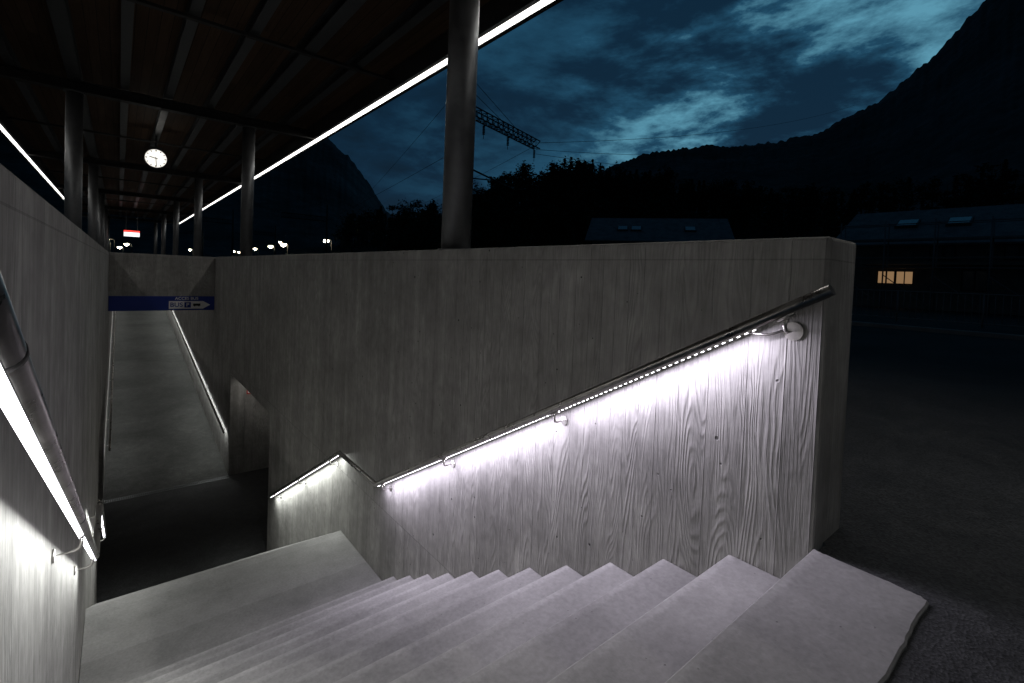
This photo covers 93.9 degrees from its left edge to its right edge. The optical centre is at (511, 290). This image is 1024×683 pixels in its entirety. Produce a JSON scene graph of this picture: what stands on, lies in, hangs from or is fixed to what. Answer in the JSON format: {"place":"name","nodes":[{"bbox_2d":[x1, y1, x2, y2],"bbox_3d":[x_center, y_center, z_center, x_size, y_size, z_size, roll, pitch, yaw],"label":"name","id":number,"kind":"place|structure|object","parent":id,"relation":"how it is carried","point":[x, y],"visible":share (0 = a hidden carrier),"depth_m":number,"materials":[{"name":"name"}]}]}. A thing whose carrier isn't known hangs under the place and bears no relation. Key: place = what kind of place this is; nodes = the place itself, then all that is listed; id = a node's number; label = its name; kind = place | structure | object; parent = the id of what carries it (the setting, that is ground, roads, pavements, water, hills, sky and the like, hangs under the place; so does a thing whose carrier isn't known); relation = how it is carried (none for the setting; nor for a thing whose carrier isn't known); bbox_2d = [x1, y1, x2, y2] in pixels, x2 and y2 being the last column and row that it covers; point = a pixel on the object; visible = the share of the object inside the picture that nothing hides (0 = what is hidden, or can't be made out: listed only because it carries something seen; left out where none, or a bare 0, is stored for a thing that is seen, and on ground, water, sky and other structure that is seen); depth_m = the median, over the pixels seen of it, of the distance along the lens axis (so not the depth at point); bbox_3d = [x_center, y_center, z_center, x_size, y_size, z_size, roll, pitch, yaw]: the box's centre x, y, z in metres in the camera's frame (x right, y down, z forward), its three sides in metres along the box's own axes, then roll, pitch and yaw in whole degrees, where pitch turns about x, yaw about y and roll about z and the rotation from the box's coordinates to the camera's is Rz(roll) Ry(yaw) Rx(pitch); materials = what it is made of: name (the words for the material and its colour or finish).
{"place":"outdoors","nodes":[
{"label":"outdoors","id":0,"kind":"place"},
{"bbox_2d":[96,467,268,602],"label":"passage floor","id":1,"kind":"structure","parent":0,"point":[151,540],"depth_m":8.61,"materials":[{"name":"grey concrete"}]},
{"bbox_2d":[104,476,225,503],"bbox_3d":[-7.307,4.241,10.217,2.165,0.006,0.145,1,2,-39],"label":"channel drain","id":2,"kind":"object","parent":1,"relation":"on","point":[165,489],"visible":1,"depth_m":10.16,"materials":[{"name":"metal"}]},
{"bbox_2d":[79,531,779,682],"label":"concrete stairs","id":3,"kind":"structure","parent":1,"relation":"on","point":[331,608],"depth_m":2.55,"materials":[{"name":"grey concrete"}]},
{"bbox_2d":[0,134,391,256],"bbox_3d":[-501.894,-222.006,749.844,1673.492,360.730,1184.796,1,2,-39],"label":"mountain","id":4,"kind":"structure","parent":0,"point":[315,180],"depth_m":505.16,"materials":[{"name":"black"}]},
{"bbox_2d":[243,388,269,471],"bbox_3d":[-0.441,3.233,13.531,11.998,3.030,4.280,1,2,-39],"label":"underpass","id":5,"kind":"object","parent":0,"point":[256,434],"depth_m":11.30,"materials":[{"name":"concrete"}]},
{"bbox_2d":[285,200,842,254],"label":"forested hill","id":6,"kind":"structure","parent":0,"point":[750,232],"depth_m":107.51,"materials":[{"name":"plant"}]},
{"bbox_2d":[592,241,649,243],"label":"walls","id":7,"kind":"structure","parent":0,"point":[606,242],"depth_m":49.41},
{"bbox_2d":[585,218,734,241],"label":"roof","id":8,"kind":"structure","parent":7,"relation":"on","point":[654,229],"depth_m":49.92,"materials":[{"name":"stone"}]},
{"bbox_2d":[684,226,695,231],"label":"skylight frame","id":9,"kind":"object","parent":8,"relation":"on","point":[690,230],"visible":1,"depth_m":48.87,"materials":[{"name":"black metal"}]},
{"bbox_2d":[329,0,984,214],"label":"sky","id":10,"kind":"structure","parent":0,"point":[593,71],"materials":[{"name":"blue"}]},
{"bbox_2d":[596,0,1023,218],"bbox_3d":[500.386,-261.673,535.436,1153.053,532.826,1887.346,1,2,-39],"label":"mountain","id":11,"kind":"structure","parent":0,"point":[954,105],"depth_m":499.59,"materials":[{"name":"black plant"}]},
{"bbox_2d":[819,305,1023,682],"bbox_3d":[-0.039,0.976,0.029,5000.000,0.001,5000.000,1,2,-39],"label":"asphalt ground","id":12,"kind":"structure","parent":0,"point":[932,502],"depth_m":2.44,"materials":[{"name":"black asphalt"}]},
{"bbox_2d":[0,164,112,682],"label":"concrete wall","id":13,"kind":"structure","parent":12,"relation":"on","point":[54,266],"depth_m":1.78,"materials":[{"name":"grey concrete"}]},
{"bbox_2d":[0,271,106,574],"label":"handrail","id":14,"kind":"object","parent":13,"relation":"attached to","point":[24,406],"visible":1,"depth_m":0.70,"materials":[{"name":"silver metal"}]},
{"bbox_2d":[107,311,115,450],"bbox_3d":[-18.132,0.765,21.788,0.105,3.590,31.455,1,2,-39],"label":"handrail","id":15,"kind":"object","parent":13,"relation":"attached to","point":[110,424],"visible":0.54,"depth_m":12.47,"materials":[{"name":"silver metal"}]},
{"bbox_2d":[64,90,83,229],"bbox_3d":[-7.957,-1.589,8.666,0.244,3.989,0.244,1,2,-39],"label":"shaft","id":16,"kind":"object","parent":12,"relation":"on","point":[73,163],"visible":0.64,"depth_m":8.56,"materials":[{"name":"metal"}]},
{"bbox_2d":[0,0,562,224],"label":"platform canopy","id":17,"kind":"object","parent":16,"relation":"on","point":[193,86],"visible":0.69,"depth_m":8.44,"materials":[{"name":"brown wood"}]},
{"bbox_2d":[123,211,139,237],"bbox_3d":[-23.587,-4.186,29.653,0.840,1.740,0.315,1,2,-39],"label":"platform display","id":18,"kind":"object","parent":17,"relation":"hanging from","point":[130,233],"visible":0.86,"depth_m":29.55,"materials":[{"name":"black paint"}]},
{"bbox_2d":[144,136,167,168],"bbox_3d":[-9.129,-3.539,12.249,0.486,0.823,0.156,1,2,-39],"label":"station clock","id":19,"kind":"object","parent":17,"relation":"attached to","point":[155,157],"visible":1,"depth_m":12.20,"materials":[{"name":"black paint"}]},
{"bbox_2d":[88,164,98,242],"bbox_3d":[-13.319,-1.997,15.183,0.244,3.989,0.244,1,2,-39],"label":"shaft","id":20,"kind":"object","parent":12,"relation":"on","point":[93,176],"visible":0.64,"depth_m":15.07,"materials":[{"name":"metal"}]},
{"bbox_2d":[98,193,104,247],"bbox_3d":[-18.682,-2.406,21.700,0.244,3.989,0.244,1,2,-39],"label":"shaft","id":21,"kind":"object","parent":12,"relation":"on","point":[101,204],"visible":0.53,"depth_m":21.59,"materials":[{"name":"metal"}]},
{"bbox_2d":[104,209,107,249],"bbox_3d":[-24.045,-2.814,28.218,0.244,3.989,0.244,1,2,-39],"label":"shaft","id":22,"kind":"object","parent":12,"relation":"on","point":[105,228],"visible":0.38,"depth_m":28.14,"materials":[{"name":"metal"}]},
{"bbox_2d":[107,219,109,251],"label":"shaft","id":23,"kind":"object","parent":12,"relation":"on","point":[108,246],"visible":0.34,"depth_m":34.69,"materials":[{"name":"metal"}]},
{"bbox_2d":[103,311,227,500],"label":"access ramp","id":24,"kind":"structure","parent":12,"relation":"on","point":[162,437],"depth_m":13.43,"materials":[{"name":"concrete"}]},
{"bbox_2d":[253,225,276,254],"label":"catenary mast","id":25,"kind":"object","parent":12,"relation":"on","point":[270,235],"visible":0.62,"depth_m":86.95,"materials":[{"name":"metal"}]},
{"bbox_2d":[281,205,328,252],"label":"catenary mast","id":26,"kind":"object","parent":12,"relation":"on","point":[326,235],"visible":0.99,"depth_m":56.51,"materials":[{"name":"metal"}]},
{"bbox_2d":[473,84,540,189],"bbox_3d":[-0.605,-3.932,19.391,0.348,8.620,6.202,3,2,32],"label":"catenary mast","id":27,"kind":"object","parent":12,"relation":"on","point":[502,129],"visible":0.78,"depth_m":19.38,"materials":[{"name":"metal"}]},
{"bbox_2d":[287,105,868,238],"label":"overhead wires","id":28,"kind":"object","parent":27,"relation":"attached to","point":[582,160],"visible":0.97,"depth_m":27.25,"materials":[{"name":"black metal"}]},
{"bbox_2d":[166,237,855,580],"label":"concrete wall","id":29,"kind":"structure","parent":12,"relation":"on","point":[376,366],"depth_m":2.93,"materials":[{"name":"grey concrete"}]},
{"bbox_2d":[153,223,157,253],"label":"shaft","id":30,"kind":"object","parent":29,"relation":"on","point":[155,238],"visible":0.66,"depth_m":36.41,"materials":[{"name":"metal"}]},
{"bbox_2d":[108,252,214,310],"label":"concrete cross wall","id":31,"kind":"structure","parent":29,"relation":"attached to","point":[133,274],"depth_m":12.10,"materials":[{"name":"grey concrete"}]},
{"bbox_2d":[108,296,213,310],"bbox_3d":[-8.846,0.330,12.158,2.175,0.362,0.043,1,2,-39],"label":"direction sign","id":32,"kind":"object","parent":31,"relation":"attached to","point":[133,303],"visible":1,"depth_m":12.09,"materials":[{"name":"blue paint"}]},
{"bbox_2d":[161,214,165,254],"bbox_3d":[-21.861,-3.362,29.980,0.244,2.824,0.244,1,2,-39],"label":"shaft","id":33,"kind":"object","parent":29,"relation":"on","point":[163,234],"visible":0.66,"depth_m":29.89,"materials":[{"name":"metal"}]},
{"bbox_2d":[172,201,179,254],"bbox_3d":[-16.498,-2.954,23.463,0.244,2.824,0.244,1,2,-39],"label":"shaft","id":34,"kind":"object","parent":29,"relation":"on","point":[176,228],"visible":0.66,"depth_m":23.37,"materials":[{"name":"metal"}]},
{"bbox_2d":[193,179,202,256],"bbox_3d":[-11.135,-2.546,16.946,0.244,2.824,0.244,1,2,-39],"label":"shaft","id":35,"kind":"object","parent":29,"relation":"on","point":[198,198],"visible":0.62,"depth_m":16.86,"materials":[{"name":"metal"}]},
{"bbox_2d":[171,310,224,433],"bbox_3d":[-16.528,0.789,23.109,0.105,3.590,31.455,1,2,-39],"label":"handrail","id":36,"kind":"object","parent":29,"relation":"attached to","point":[218,420],"visible":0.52,"depth_m":13.92,"materials":[{"name":"silver metal"}]},
{"bbox_2d":[240,127,254,255],"bbox_3d":[-5.772,-2.137,10.428,0.244,2.824,0.244,1,2,-39],"label":"shaft","id":37,"kind":"object","parent":29,"relation":"on","point":[247,191],"visible":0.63,"depth_m":10.34,"materials":[{"name":"metal"}]},
{"bbox_2d":[238,125,256,256],"bbox_3d":[-5.772,-2.137,10.428,0.300,2.823,0.300,1,2,-39],"label":"base and head plates","id":38,"kind":"object","parent":29,"relation":"on","point":[242,126],"visible":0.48,"depth_m":10.28,"materials":[{"name":"metal"}]},
{"bbox_2d":[441,0,479,248],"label":"shaft","id":39,"kind":"object","parent":29,"relation":"on","point":[463,37],"visible":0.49,"depth_m":3.82,"materials":[{"name":"metal"}]},
{"bbox_2d":[268,284,835,498],"bbox_3d":[-1.372,1.659,4.696,0.105,3.735,7.696,1,2,-39],"label":"handrail","id":40,"kind":"object","parent":29,"relation":"attached to","point":[793,331],"visible":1,"depth_m":2.26,"materials":[{"name":"silver metal"}]},
{"bbox_2d":[330,156,1023,252],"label":"distant trees","id":41,"kind":"object","parent":12,"relation":"on","point":[581,193],"visible":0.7,"depth_m":89.35,"materials":[{"name":"green plant"}]},
{"bbox_2d":[665,549,928,682],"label":"concrete threshold slab","id":42,"kind":"structure","parent":12,"relation":"on","point":[814,616],"depth_m":1.34,"materials":[{"name":"grey concrete"}]},
{"bbox_2d":[839,216,1023,313],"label":"scaffold tubes","id":43,"kind":"object","parent":12,"relation":"on","point":[991,257],"visible":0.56,"depth_m":26.09},
{"bbox_2d":[851,321,1023,339],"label":"kerb stone","id":44,"kind":"object","parent":12,"relation":"on","point":[954,331],"depth_m":11.72,"materials":[{"name":"concrete"}]},
{"bbox_2d":[852,289,1023,327],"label":"metal fence","id":45,"kind":"object","parent":12,"relation":"on","point":[971,322],"visible":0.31,"depth_m":14.62,"materials":[{"name":"metal"}]},
{"bbox_2d":[853,244,1023,315],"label":"walls","id":46,"kind":"structure","parent":0,"point":[866,278],"depth_m":27.15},
{"bbox_2d":[836,204,1023,246],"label":"roof","id":47,"kind":"structure","parent":46,"relation":"on","point":[1008,228],"depth_m":28.50,"materials":[{"name":"metal"}]},
{"bbox_2d":[894,219,920,228],"bbox_3d":[24.764,-4.168,29.905,1.000,0.640,1.100,1,2,-39],"label":"skylight frame","id":48,"kind":"object","parent":47,"relation":"on","point":[919,221],"visible":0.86,"depth_m":29.67,"materials":[{"name":"black metal"}]},
{"bbox_2d":[898,219,918,224],"bbox_3d":[24.767,-4.253,29.902,0.840,0.420,0.940,1,2,-39],"label":"skylight glass","id":49,"kind":"object","parent":48,"relation":"in","point":[908,221],"visible":0.8,"depth_m":29.93,"materials":[{"name":"blue glass"}]},
{"bbox_2d":[945,216,973,225],"bbox_3d":[26.287,-4.052,28.053,1.000,0.640,1.100,1,2,-39],"label":"skylight frame","id":50,"kind":"object","parent":47,"relation":"on","point":[965,224],"visible":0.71,"depth_m":27.79,"materials":[{"name":"black metal"}]},
{"bbox_2d":[948,217,971,222],"bbox_3d":[26.290,-4.137,28.051,0.840,0.420,0.940,1,2,-39],"label":"skylight glass","id":51,"kind":"object","parent":50,"relation":"in","point":[960,218],"visible":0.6,"depth_m":28.10,"materials":[{"name":"blue glass"}]},
{"bbox_2d":[860,262,1023,265],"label":"balcony slab","id":52,"kind":"structure","parent":46,"relation":"attached to","point":[955,263],"depth_m":26.26,"materials":[{"name":"black concrete"}]},
{"bbox_2d":[876,244,1023,291],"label":"window frames","id":53,"kind":"structure","parent":46,"relation":"attached to","point":[895,274],"depth_m":26.63,"materials":[{"name":"brown wood"}]},
{"bbox_2d":[878,271,893,282],"bbox_3d":[22.724,-0.792,29.034,0.016,0.700,0.780,1,2,-39],"label":"window glass","id":54,"kind":"object","parent":53,"relation":"in","point":[890,275],"visible":0.71,"depth_m":28.97,"materials":[{"name":"glass"}]},
{"bbox_2d":[896,272,912,283],"bbox_3d":[23.286,-0.749,28.352,0.016,0.700,0.750,1,2,-39],"label":"window glass","id":55,"kind":"object","parent":53,"relation":"in","point":[900,277],"visible":1,"depth_m":28.31,"materials":[{"name":"orange glass"}]}
]}

